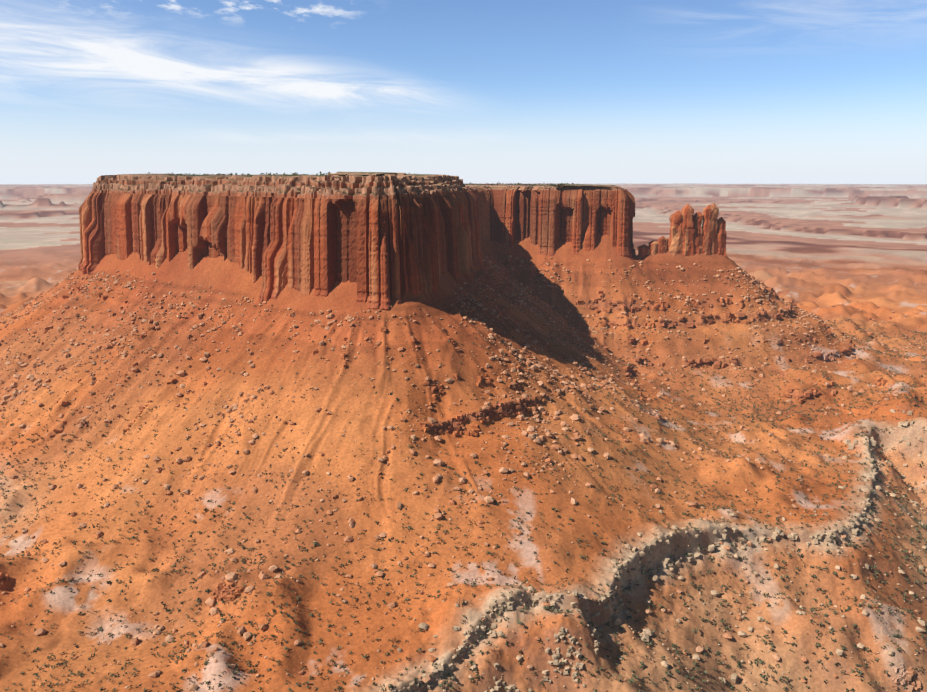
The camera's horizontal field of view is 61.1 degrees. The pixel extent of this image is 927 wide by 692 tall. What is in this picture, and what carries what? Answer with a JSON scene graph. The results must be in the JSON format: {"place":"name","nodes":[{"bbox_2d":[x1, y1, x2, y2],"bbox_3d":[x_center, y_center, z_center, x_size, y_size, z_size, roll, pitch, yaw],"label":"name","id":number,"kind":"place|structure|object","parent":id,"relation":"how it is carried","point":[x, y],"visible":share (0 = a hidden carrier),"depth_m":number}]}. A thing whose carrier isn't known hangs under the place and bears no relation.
{"place":"outdoors","nodes":[
{"label":"outdoors","id":0,"kind":"place"},
{"bbox_2d":[78,172,635,309],"bbox_3d":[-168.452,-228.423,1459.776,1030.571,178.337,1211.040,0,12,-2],"label":"mesa cliff","id":1,"kind":"structure","parent":0,"point":[381,238],"depth_m":1044.32},
{"bbox_2d":[0,183,926,691],"bbox_3d":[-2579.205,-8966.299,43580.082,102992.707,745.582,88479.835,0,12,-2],"label":"desert terrain","id":2,"kind":"structure","parent":0,"point":[824,249],"depth_m":779.07},
{"bbox_2d":[0,255,926,691],"bbox_3d":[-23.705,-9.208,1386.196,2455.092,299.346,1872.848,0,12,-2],"label":"boulders","id":3,"kind":"object","parent":2,"relation":"on","point":[262,575],"visible":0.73,"depth_m":865.54},
{"bbox_2d":[0,171,926,691],"bbox_3d":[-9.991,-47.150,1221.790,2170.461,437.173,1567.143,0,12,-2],"label":"shrubs","id":4,"kind":"object","parent":2,"relation":"on","point":[262,559],"visible":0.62,"depth_m":709.41},
{"bbox_2d":[0,286,926,691],"bbox_3d":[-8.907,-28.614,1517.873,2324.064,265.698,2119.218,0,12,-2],"label":"rock ledges","id":5,"kind":"object","parent":2,"relation":"on","point":[434,386],"visible":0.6,"depth_m":806.50},
{"bbox_2d":[637,203,726,257],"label":"rock spires","id":6,"kind":"object","parent":2,"relation":"on","point":[690,234],"visible":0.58,"depth_m":1485.55},
{"bbox_2d":[0,0,926,183],"label":"sky","id":7,"kind":"structure","parent":0,"point":[475,91]}
]}

